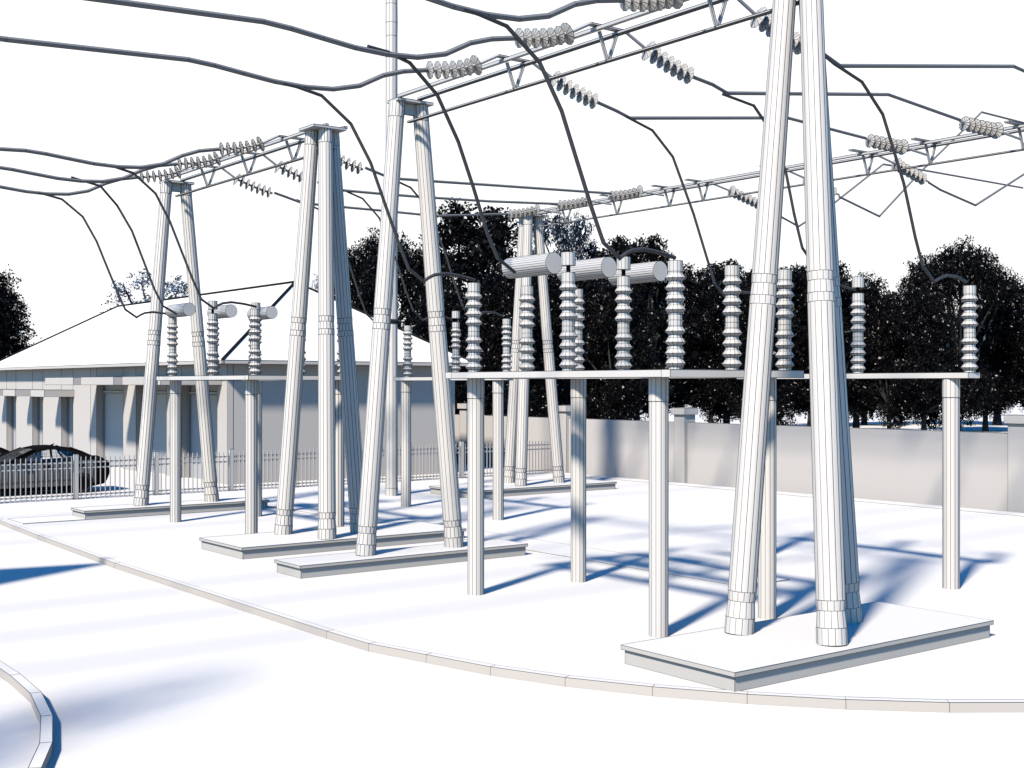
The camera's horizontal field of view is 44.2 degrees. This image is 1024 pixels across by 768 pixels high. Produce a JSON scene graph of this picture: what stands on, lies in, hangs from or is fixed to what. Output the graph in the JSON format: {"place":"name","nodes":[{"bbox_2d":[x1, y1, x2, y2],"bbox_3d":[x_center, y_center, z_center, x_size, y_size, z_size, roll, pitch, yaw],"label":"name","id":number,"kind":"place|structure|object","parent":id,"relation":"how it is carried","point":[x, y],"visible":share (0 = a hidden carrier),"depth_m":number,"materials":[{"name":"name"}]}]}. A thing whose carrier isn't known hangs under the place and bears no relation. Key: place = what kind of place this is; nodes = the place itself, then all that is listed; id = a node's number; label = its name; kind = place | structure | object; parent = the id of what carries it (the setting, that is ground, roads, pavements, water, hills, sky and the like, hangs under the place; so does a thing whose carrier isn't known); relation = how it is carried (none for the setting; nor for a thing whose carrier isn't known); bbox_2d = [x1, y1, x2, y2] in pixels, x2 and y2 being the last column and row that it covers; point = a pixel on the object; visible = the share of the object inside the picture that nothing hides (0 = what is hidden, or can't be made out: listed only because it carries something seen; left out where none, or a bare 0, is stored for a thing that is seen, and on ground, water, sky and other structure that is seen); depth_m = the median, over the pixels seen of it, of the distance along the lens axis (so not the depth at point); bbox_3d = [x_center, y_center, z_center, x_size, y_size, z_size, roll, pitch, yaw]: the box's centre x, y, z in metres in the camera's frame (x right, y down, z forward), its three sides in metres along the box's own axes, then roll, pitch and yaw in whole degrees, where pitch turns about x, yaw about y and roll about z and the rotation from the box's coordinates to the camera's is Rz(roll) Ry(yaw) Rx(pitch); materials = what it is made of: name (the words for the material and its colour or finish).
{"place":"outdoors","nodes":[
{"label":"outdoors","id":0,"kind":"place"},
{"bbox_2d":[0,281,467,484],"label":"hip roofed building","id":1,"kind":"structure","parent":0,"point":[78,386],"depth_m":46.63,"materials":[{"name":"grey paint"}]},
{"bbox_2d":[102,385,122,467],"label":"door","id":2,"kind":"structure","parent":1,"relation":"in","point":[112,396],"depth_m":50.63,"materials":[{"name":"grey"}]},
{"bbox_2d":[142,386,165,473],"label":"door","id":3,"kind":"structure","parent":1,"relation":"in","point":[159,439],"depth_m":46.63,"materials":[{"name":"grey"}]},
{"bbox_2d":[188,386,216,478],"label":"door","id":4,"kind":"structure","parent":1,"relation":"in","point":[194,447],"depth_m":44.09,"materials":[{"name":"grey"}]},
{"bbox_2d":[7,501,788,584],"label":"path","id":5,"kind":"structure","parent":0,"point":[685,570],"depth_m":24.66,"materials":[{"name":"white concrete"}]},
{"bbox_2d":[0,401,1023,767],"bbox_3d":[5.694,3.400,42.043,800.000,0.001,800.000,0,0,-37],"label":"ground","id":6,"kind":"structure","parent":0,"point":[118,669],"depth_m":13.08,"materials":[{"name":"grey"}]},
{"bbox_2d":[0,264,42,358],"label":"leafy tree","id":7,"kind":"object","parent":6,"relation":"on","point":[12,325],"visible":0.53,"depth_m":75.83,"materials":[{"name":"black plant"}]},
{"bbox_2d":[0,661,52,767],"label":"kerb","id":8,"kind":"structure","parent":6,"relation":"on","point":[25,688],"depth_m":12.78,"materials":[{"name":"grey concrete"}]},
{"bbox_2d":[100,268,187,312],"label":"leafy tree","id":9,"kind":"object","parent":6,"relation":"on","point":[173,288],"visible":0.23,"depth_m":78.84,"materials":[{"name":"black plant"}]},
{"bbox_2d":[351,273,398,326],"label":"leafy tree","id":10,"kind":"object","parent":6,"relation":"on","point":[366,295],"visible":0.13,"depth_m":67.38,"materials":[{"name":"black plant"}]},
{"bbox_2d":[317,226,455,332],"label":"leafy tree","id":11,"kind":"object","parent":6,"relation":"on","point":[361,264],"visible":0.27,"depth_m":69.31,"materials":[{"name":"black plant"}]},
{"bbox_2d":[402,287,496,413],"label":"leafy tree","id":12,"kind":"object","parent":6,"relation":"on","point":[450,306],"visible":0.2,"depth_m":63.17,"materials":[{"name":"black plant"}]},
{"bbox_2d":[398,196,539,414],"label":"leafy tree","id":13,"kind":"object","parent":6,"relation":"on","point":[464,233],"visible":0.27,"depth_m":70.37,"materials":[{"name":"black plant"}]},
{"bbox_2d":[461,257,559,416],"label":"leafy tree","id":14,"kind":"object","parent":6,"relation":"on","point":[499,294],"visible":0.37,"depth_m":65.06,"materials":[{"name":"black plant"}]},
{"bbox_2d":[0,518,1023,712],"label":"kerb","id":15,"kind":"structure","parent":6,"relation":"on","point":[876,703],"depth_m":14.14,"materials":[{"name":"grey concrete"}]},
{"bbox_2d":[0,457,1023,699],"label":"yard","id":16,"kind":"structure","parent":6,"relation":"on","point":[529,610],"depth_m":21.27,"materials":[{"name":"grey"}]},
{"bbox_2d":[0,443,109,492],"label":"parked car","id":17,"kind":"object","parent":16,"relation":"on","point":[34,452],"visible":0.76,"depth_m":37.73,"materials":[{"name":"black metal"}]},
{"bbox_2d":[71,497,268,518],"bbox_3d":[-8.707,3.188,32.397,4.912,0.233,1.012,0,0,-37],"label":"concrete pedestal","id":18,"kind":"object","parent":16,"relation":"on","point":[107,511],"visible":0.7,"depth_m":31.71,"materials":[{"name":"grey concrete"}]},
{"bbox_2d":[133,179,218,505],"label":"two legged column","id":19,"kind":"structure","parent":18,"relation":"on","point":[146,434],"depth_m":32.24,"materials":[{"name":"grey paint"}]},
{"bbox_2d":[156,375,343,533],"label":"insulator platform","id":20,"kind":"structure","parent":16,"relation":"on","point":[253,448],"depth_m":28.03,"materials":[{"name":"grey paint"}]},
{"bbox_2d":[167,318,177,375],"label":"post insulator","id":21,"kind":"object","parent":20,"relation":"on","point":[172,344],"visible":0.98,"depth_m":29.88,"materials":[{"name":"grey ceramic"}]},
{"bbox_2d":[206,300,218,375],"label":"post insulator","id":22,"kind":"object","parent":20,"relation":"on","point":[212,341],"visible":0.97,"depth_m":28.06,"materials":[{"name":"grey ceramic"}]},
{"bbox_2d":[248,309,261,374],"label":"post insulator","id":23,"kind":"object","parent":20,"relation":"on","point":[254,338],"visible":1,"depth_m":26.36,"materials":[{"name":"grey ceramic"}]},
{"bbox_2d":[0,440,552,502],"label":"palisade fence","id":24,"kind":"object","parent":16,"relation":"on","point":[156,464],"visible":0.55,"depth_m":37.93,"materials":[{"name":"grey metal"}]},
{"bbox_2d":[199,521,465,558],"bbox_3d":[-3.615,3.188,25.999,5.160,0.231,1.960,0,0,-37],"label":"concrete pedestal","id":25,"kind":"object","parent":16,"relation":"on","point":[261,545],"visible":0.95,"depth_m":25.10,"materials":[{"name":"grey concrete"}]},
{"bbox_2d":[274,123,362,538],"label":"three legged column","id":26,"kind":"structure","parent":25,"relation":"on","point":[321,141],"depth_m":25.67,"materials":[{"name":"grey paint"}]},
{"bbox_2d":[164,123,347,196],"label":"gantry beam","id":27,"kind":"structure","parent":26,"relation":"on","point":[243,160],"depth_m":28.90,"materials":[{"name":"grey metal"}]},
{"bbox_2d":[177,150,232,169],"bbox_3d":[-6.858,-5.031,28.275,1.380,0.600,0.339,0,0,-37],"label":"insulator string","id":28,"kind":"object","parent":27,"relation":"attached to","point":[198,162],"visible":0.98,"depth_m":28.17,"materials":[{"name":"grey ceramic"}]},
{"bbox_2d":[0,162,177,182],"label":"overhead cable","id":29,"kind":"object","parent":28,"relation":"attached to","point":[73,179],"visible":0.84,"depth_m":26.53,"materials":[{"name":"grey metal"}]},
{"bbox_2d":[219,135,278,155],"bbox_3d":[-5.526,-5.031,26.524,1.380,0.600,0.339,0,0,-37],"label":"insulator string","id":30,"kind":"object","parent":27,"relation":"attached to","point":[247,146],"visible":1,"depth_m":26.42,"materials":[{"name":"grey ceramic"}]},
{"bbox_2d":[0,147,219,168],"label":"overhead cable","id":31,"kind":"object","parent":30,"relation":"attached to","point":[166,162],"visible":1,"depth_m":24.68,"materials":[{"name":"grey metal"}]},
{"bbox_2d":[105,163,256,309],"bbox_3d":[-6.705,-2.932,25.676,3.276,2.793,0.089,0,0,-38],"label":"down lead","id":32,"kind":"object","parent":31,"relation":"hanging from","point":[179,245],"visible":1,"depth_m":25.66,"materials":[{"name":"black"}]},
{"bbox_2d":[385,0,397,495],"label":"lightning mast","id":33,"kind":"object","parent":16,"relation":"on","point":[391,404],"visible":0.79,"depth_m":37.10,"materials":[{"name":"white metal"}]},
{"bbox_2d":[274,539,527,578],"bbox_3d":[-1.928,3.188,23.174,4.899,0.230,0.959,0,0,-37],"label":"concrete pedestal","id":34,"kind":"object","parent":16,"relation":"on","point":[341,563],"visible":1,"depth_m":22.59,"materials":[{"name":"grey concrete"}]},
{"bbox_2d":[355,97,463,555],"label":"two legged column","id":35,"kind":"structure","parent":34,"relation":"on","point":[399,108],"depth_m":22.99,"materials":[{"name":"grey paint"}]},
{"bbox_2d":[394,377,512,519],"bbox_3d":[-1.586,1.580,32.257,0.342,3.540,4.882,0,0,-37],"label":"insulator rack","id":36,"kind":"object","parent":16,"relation":"on","point":[498,445],"visible":0.94,"depth_m":30.59,"materials":[{"name":"grey paint"}]},
{"bbox_2d":[451,311,460,371],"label":"post insulator","id":37,"kind":"object","parent":36,"relation":"on","point":[455,347],"visible":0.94,"depth_m":31.96,"materials":[{"name":"grey ceramic"}]},
{"bbox_2d":[501,318,511,370],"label":"post insulator","id":38,"kind":"object","parent":36,"relation":"on","point":[506,344],"visible":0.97,"depth_m":30.26,"materials":[{"name":"grey ceramic"}]},
{"bbox_2d":[429,478,616,497],"bbox_3d":[0.397,3.188,38.764,5.612,0.234,2.212,0,0,-37],"label":"concrete pedestal","id":39,"kind":"object","parent":16,"relation":"on","point":[541,486],"visible":0.49,"depth_m":38.10,"materials":[{"name":"grey concrete"}]},
{"bbox_2d":[504,214,564,485],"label":"three legged column","id":40,"kind":"structure","parent":39,"relation":"on","point":[516,449],"depth_m":39.03,"materials":[{"name":"grey paint"}]},
{"bbox_2d":[537,120,1023,227],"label":"gantry beam","id":41,"kind":"structure","parent":40,"relation":"on","point":[875,153],"depth_m":29.44,"materials":[{"name":"grey metal"}]},
{"bbox_2d":[608,185,663,201],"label":"insulator string","id":42,"kind":"object","parent":41,"relation":"attached to","point":[638,192],"visible":1,"depth_m":33.00,"materials":[{"name":"grey ceramic"}]},
{"bbox_2d":[365,167,611,194],"bbox_3d":[-0.353,-4.790,30.312,7.346,0.326,0.066,0,0,-37],"label":"overhead cable","id":43,"kind":"object","parent":42,"relation":"attached to","point":[494,185],"visible":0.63,"depth_m":30.37,"materials":[{"name":"grey metal"}]},
{"bbox_2d":[445,369,803,637],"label":"insulator platform","id":44,"kind":"structure","parent":16,"relation":"on","point":[658,389],"depth_m":17.68,"materials":[{"name":"grey paint"}]},
{"bbox_2d":[465,282,482,371],"bbox_3d":[-0.593,-0.877,19.596,0.272,1.391,0.272,0,0,-37],"label":"post insulator","id":45,"kind":"object","parent":44,"relation":"on","point":[473,322],"visible":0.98,"depth_m":19.51,"materials":[{"name":"grey ceramic"}]},
{"bbox_2d":[519,286,534,370],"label":"post insulator","id":46,"kind":"object","parent":44,"relation":"on","point":[527,325],"visible":0.95,"depth_m":20.15,"materials":[{"name":"grey ceramic"}]},
{"bbox_2d":[559,252,577,370],"bbox_3d":[0.794,-1.020,17.774,0.272,1.676,0.272,0,0,-37],"label":"post insulator","id":47,"kind":"object","parent":44,"relation":"on","point":[568,316],"visible":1,"depth_m":17.69,"materials":[{"name":"grey ceramic"}]},
{"bbox_2d":[502,252,561,278],"bbox_3d":[0.369,-1.730,18.332,0.316,0.316,1.323,0,0,-37],"label":"horizontal drum","id":48,"kind":"object","parent":47,"relation":"attached to","point":[537,265],"visible":0.94,"depth_m":18.21,"materials":[{"name":"grey metal"}]},
{"bbox_2d":[575,289,584,369],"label":"post insulator","id":49,"kind":"object","parent":44,"relation":"on","point":[579,327],"visible":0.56,"depth_m":20.78,"materials":[{"name":"grey ceramic"}]},
{"bbox_2d":[614,256,632,369],"bbox_3d":[1.630,-1.020,18.410,0.272,1.676,0.272,0,0,-37],"label":"post insulator","id":50,"kind":"object","parent":44,"relation":"on","point":[623,291],"visible":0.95,"depth_m":18.32,"materials":[{"name":"grey ceramic"}]},
{"bbox_2d":[557,257,616,280],"bbox_3d":[1.205,-1.730,18.969,0.316,0.316,1.323,0,0,-37],"label":"horizontal drum","id":51,"kind":"object","parent":50,"relation":"attached to","point":[595,268],"visible":0.71,"depth_m":18.76,"materials":[{"name":"white metal"}]},
{"bbox_2d":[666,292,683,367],"bbox_3d":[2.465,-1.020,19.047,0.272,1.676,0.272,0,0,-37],"label":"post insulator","id":52,"kind":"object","parent":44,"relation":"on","point":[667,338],"visible":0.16,"depth_m":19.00,"materials":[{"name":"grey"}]},
{"bbox_2d":[608,261,667,285],"bbox_3d":[2.040,-1.730,19.605,0.316,0.316,1.323,0,0,-37],"label":"horizontal drum","id":53,"kind":"object","parent":52,"relation":"attached to","point":[647,272],"visible":0.67,"depth_m":19.39,"materials":[{"name":"white metal"}]},
{"bbox_2d":[665,260,685,368],"bbox_3d":[2.085,-0.877,16.080,0.272,1.391,0.272,0,0,-37],"label":"post insulator","id":54,"kind":"object","parent":44,"relation":"on","point":[675,298],"visible":0.98,"depth_m":15.99,"materials":[{"name":"grey ceramic"}]},
{"bbox_2d":[722,265,741,369],"bbox_3d":[2.920,-0.877,16.716,0.272,1.391,0.272,0,0,-37],"label":"post insulator","id":55,"kind":"object","parent":44,"relation":"on","point":[732,312],"visible":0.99,"depth_m":16.63,"materials":[{"name":"grey ceramic"}]},
{"bbox_2d":[775,269,794,369],"bbox_3d":[3.756,-0.877,17.352,0.272,1.391,0.272,0,0,-37],"label":"post insulator","id":56,"kind":"object","parent":44,"relation":"on","point":[784,335],"visible":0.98,"depth_m":17.27,"materials":[{"name":"grey ceramic"}]},
{"bbox_2d":[544,472,1023,516],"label":"wall apron","id":57,"kind":"object","parent":16,"relation":"on","point":[939,507],"depth_m":35.67,"materials":[{"name":"white concrete"}]},
{"bbox_2d":[621,601,993,691],"bbox_3d":[3.776,3.188,15.633,4.897,0.228,1.807,0,0,-37],"label":"concrete pedestal","id":58,"kind":"object","parent":16,"relation":"on","point":[775,650],"visible":0.98,"depth_m":14.89,"materials":[{"name":"grey concrete"}]},
{"bbox_2d":[724,0,862,645],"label":"three legged column","id":59,"kind":"structure","parent":58,"relation":"on","point":[837,599],"depth_m":15.48,"materials":[{"name":"grey paint"}]},
{"bbox_2d":[398,0,799,122],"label":"gantry beam","id":60,"kind":"structure","parent":59,"relation":"on","point":[601,39],"depth_m":18.98,"materials":[{"name":"grey metal"}]},
{"bbox_2d":[426,54,498,78],"bbox_3d":[-0.769,-5.032,19.941,1.387,0.596,0.334,0,0,-37],"label":"insulator string","id":61,"kind":"object","parent":60,"relation":"attached to","point":[474,63],"visible":0.99,"depth_m":19.84,"materials":[{"name":"grey ceramic"}]},
{"bbox_2d":[0,36,427,91],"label":"overhead cable","id":62,"kind":"object","parent":61,"relation":"attached to","point":[181,59],"visible":0.98,"depth_m":17.21,"materials":[{"name":"grey metal"}]},
{"bbox_2d":[283,83,475,283],"bbox_3d":[-1.909,-2.932,18.893,3.280,2.792,0.162,0,0,-34],"label":"down lead","id":63,"kind":"object","parent":62,"relation":"hanging from","point":[350,123],"visible":1,"depth_m":18.79,"materials":[{"name":"black"}]},
{"bbox_2d":[515,22,590,47],"bbox_3d":[0.607,-5.032,18.135,1.387,0.596,0.334,0,0,-37],"label":"insulator string","id":64,"kind":"object","parent":60,"relation":"attached to","point":[551,37],"visible":0.93,"depth_m":18.03,"materials":[{"name":"grey ceramic"}]},
{"bbox_2d":[84,0,516,59],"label":"overhead cable","id":65,"kind":"object","parent":64,"relation":"attached to","point":[182,10],"visible":0.93,"depth_m":15.63,"materials":[{"name":"grey metal"}]},
{"bbox_2d":[367,45,515,273],"bbox_3d":[-0.871,-2.988,17.223,0.158,2.789,2.776,0,0,44],"label":"down lead","id":66,"kind":"object","parent":65,"relation":"hanging from","point":[450,124],"visible":1,"depth_m":17.34,"materials":[{"name":"black"}]},
{"bbox_2d":[532,63,598,108],"bbox_3d":[0.905,-5.020,21.214,1.465,0.622,0.334,0,0,-37],"label":"insulator string","id":67,"kind":"object","parent":60,"relation":"attached to","point":[590,99],"visible":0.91,"depth_m":21.29,"materials":[{"name":"grey ceramic"}]},
{"bbox_2d":[598,101,866,139],"bbox_3d":[4.398,-4.932,23.867,7.333,0.600,0.075,0,0,-37],"label":"overhead cable","id":68,"kind":"object","parent":67,"relation":"attached to","point":[706,118],"visible":0.87,"depth_m":23.18,"materials":[{"name":"grey metal"}]},
{"bbox_2d":[625,116,749,297],"bbox_3d":[3.343,-3.140,22.864,3.198,3.141,0.154,0,0,-33],"label":"down lead","id":69,"kind":"object","parent":68,"relation":"hanging from","point":[685,192],"visible":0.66,"depth_m":22.74,"materials":[{"name":"black"}]},
{"bbox_2d":[865,134,927,155],"bbox_3d":[8.159,-5.051,26.726,2.139,0.342,0.339,0,0,-37],"label":"insulator string","id":70,"kind":"object","parent":68,"relation":"attached to","point":[883,143],"visible":0.91,"depth_m":26.48,"materials":[{"name":"grey ceramic"}]},
{"bbox_2d":[619,0,683,11],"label":"insulator string","id":71,"kind":"object","parent":60,"relation":"attached to","point":[643,5],"visible":0.99,"depth_m":16.21,"materials":[{"name":"grey ceramic"}]},
{"bbox_2d":[426,0,623,21],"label":"overhead cable","id":72,"kind":"object","parent":71,"relation":"attached to","point":[531,17],"visible":1,"depth_m":15.02,"materials":[{"name":"grey metal"}]},
{"bbox_2d":[462,9,675,260],"bbox_3d":[0.792,-2.932,15.348,3.278,2.791,0.144,0,0,-35],"label":"down lead","id":73,"kind":"object","parent":72,"relation":"hanging from","point":[562,114],"visible":1,"depth_m":15.23,"materials":[{"name":"black"}]},
{"bbox_2d":[626,33,694,83],"bbox_3d":[2.280,-5.020,19.408,1.465,0.622,0.334,0,0,-37],"label":"insulator string","id":74,"kind":"object","parent":60,"relation":"attached to","point":[684,72],"visible":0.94,"depth_m":19.46,"materials":[{"name":"grey ceramic"}]},
{"bbox_2d":[693,75,960,121],"bbox_3d":[5.755,-4.980,22.088,7.332,0.645,0.070,0,0,-38],"label":"overhead cable","id":75,"kind":"object","parent":74,"relation":"attached to","point":[712,84],"visible":0.94,"depth_m":22.10,"materials":[{"name":"grey metal"}]},
{"bbox_2d":[959,116,1021,139],"bbox_3d":[9.492,-5.051,24.976,2.139,0.342,0.339,0,0,-37],"label":"insulator string","id":76,"kind":"object","parent":75,"relation":"attached to","point":[993,130],"visible":1,"depth_m":24.73,"materials":[{"name":"grey ceramic"}]},
{"bbox_2d":[737,0,800,54],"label":"insulator string","id":77,"kind":"object","parent":60,"relation":"attached to","point":[763,23],"visible":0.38,"depth_m":17.54,"materials":[{"name":"grey ceramic"}]},
{"bbox_2d":[825,53,1023,72],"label":"overhead cable","id":78,"kind":"object","parent":77,"relation":"attached to","point":[932,66],"visible":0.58,"depth_m":19.86,"materials":[{"name":"grey metal"}]},
{"bbox_2d":[825,55,967,283],"bbox_3d":[5.954,-3.189,19.287,3.377,3.239,0.128,0,0,-35],"label":"down lead","id":79,"kind":"object","parent":78,"relation":"hanging from","point":[835,64],"visible":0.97,"depth_m":19.21,"materials":[{"name":"black"}]},
{"bbox_2d":[737,372,979,589],"bbox_3d":[5.870,1.581,22.003,0.339,3.539,4.909,0,0,-37],"label":"insulator rack","id":80,"kind":"object","parent":16,"relation":"on","point":[950,480],"visible":0.51,"depth_m":20.25,"materials":[{"name":"white metal"}]},
{"bbox_2d":[850,276,865,372],"bbox_3d":[5.997,-1.020,21.836,0.273,1.677,0.273,0,0,-37],"label":"post insulator","id":81,"kind":"object","parent":80,"relation":"on","point":[858,329],"visible":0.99,"depth_m":21.75,"materials":[{"name":"grey ceramic"}]},
{"bbox_2d":[722,93,856,291],"bbox_3d":[4.659,-3.130,20.995,3.076,3.073,0.129,0,0,-34],"label":"down lead","id":82,"kind":"object","parent":81,"relation":"attached to","point":[786,177],"visible":0.72,"depth_m":20.98,"materials":[{"name":"black"}]},
{"bbox_2d":[961,285,978,372],"bbox_3d":[7.305,-0.877,20.118,0.273,1.392,0.273,0,0,-37],"label":"post insulator","id":83,"kind":"object","parent":80,"relation":"on","point":[969,325],"visible":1,"depth_m":20.04,"materials":[{"name":"grey ceramic"}]},
{"bbox_2d":[532,209,603,327],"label":"leafy tree","id":84,"kind":"object","parent":6,"relation":"on","point":[562,235],"visible":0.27,"depth_m":79.16,"materials":[{"name":"black plant"}]},
{"bbox_2d":[534,274,610,418],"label":"leafy tree","id":85,"kind":"object","parent":6,"relation":"on","point":[555,301],"visible":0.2,"depth_m":69.13,"materials":[{"name":"black plant"}]},
{"bbox_2d":[583,278,675,420],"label":"leafy tree","id":86,"kind":"object","parent":6,"relation":"on","point":[616,397],"visible":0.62,"depth_m":67.19,"materials":[{"name":"black plant"}]},
{"bbox_2d":[585,232,686,419],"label":"leafy tree","id":87,"kind":"object","parent":6,"relation":"on","point":[620,246],"visible":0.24,"depth_m":75.39,"materials":[{"name":"black plant"}]},
{"bbox_2d":[639,262,724,413],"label":"leafy tree","id":88,"kind":"object","parent":6,"relation":"on","point":[706,305],"visible":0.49,"depth_m":76.75,"materials":[{"name":"black plant"}]},
{"bbox_2d":[688,258,751,423],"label":"leafy tree","id":89,"kind":"object","parent":6,"relation":"on","point":[718,272],"visible":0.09,"depth_m":80.98,"materials":[{"name":"black plant"}]},
{"bbox_2d":[697,276,799,425],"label":"leafy tree","id":90,"kind":"object","parent":6,"relation":"on","point":[734,405],"visible":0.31,"depth_m":75.34,"materials":[{"name":"black plant"}]},
{"bbox_2d":[747,261,809,406],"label":"leafy tree","id":91,"kind":"object","parent":6,"relation":"on","point":[800,344],"visible":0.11,"depth_m":82.77,"materials":[{"name":"black plant"}]},
{"bbox_2d":[777,260,874,418],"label":"leafy tree","id":92,"kind":"object","parent":6,"relation":"on","point":[804,402],"visible":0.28,"depth_m":82.92,"materials":[{"name":"black plant"}]},
{"bbox_2d":[842,270,905,427],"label":"leafy tree","id":93,"kind":"object","parent":6,"relation":"on","point":[871,293],"visible":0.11,"depth_m":84.84,"materials":[{"name":"black plant"}]},
{"bbox_2d":[848,289,934,428],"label":"leafy tree","id":94,"kind":"object","parent":6,"relation":"on","point":[881,342],"visible":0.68,"depth_m":82.94,"materials":[{"name":"black plant"}]},
{"bbox_2d":[870,286,976,429],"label":"leafy tree","id":95,"kind":"object","parent":6,"relation":"on","point":[923,317],"visible":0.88,"depth_m":80.89,"materials":[{"name":"black plant"}]},
{"bbox_2d":[895,235,1023,430],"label":"leafy tree","id":96,"kind":"object","parent":6,"relation":"on","point":[997,288],"visible":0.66,"depth_m":84.29,"materials":[{"name":"black plant"}]},
{"bbox_2d":[941,297,1023,431],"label":"leafy tree","id":97,"kind":"object","parent":6,"relation":"on","point":[1001,406],"visible":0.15,"depth_m":88.71,"materials":[{"name":"black plant"}]},
{"bbox_2d":[985,279,1023,414],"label":"leafy tree","id":98,"kind":"object","parent":6,"relation":"on","point":[1012,340],"visible":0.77,"depth_m":86.75,"materials":[{"name":"black plant"}]},
{"bbox_2d":[0,0,1023,356],"label":"sky","id":99,"kind":"structure","parent":0,"point":[116,109],"materials":[{"name":"white"}]},
{"bbox_2d":[455,403,1023,512],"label":"boundary wall","id":100,"kind":"structure","parent":0,"point":[900,465],"depth_m":38.05,"materials":[{"name":"grey paint"}]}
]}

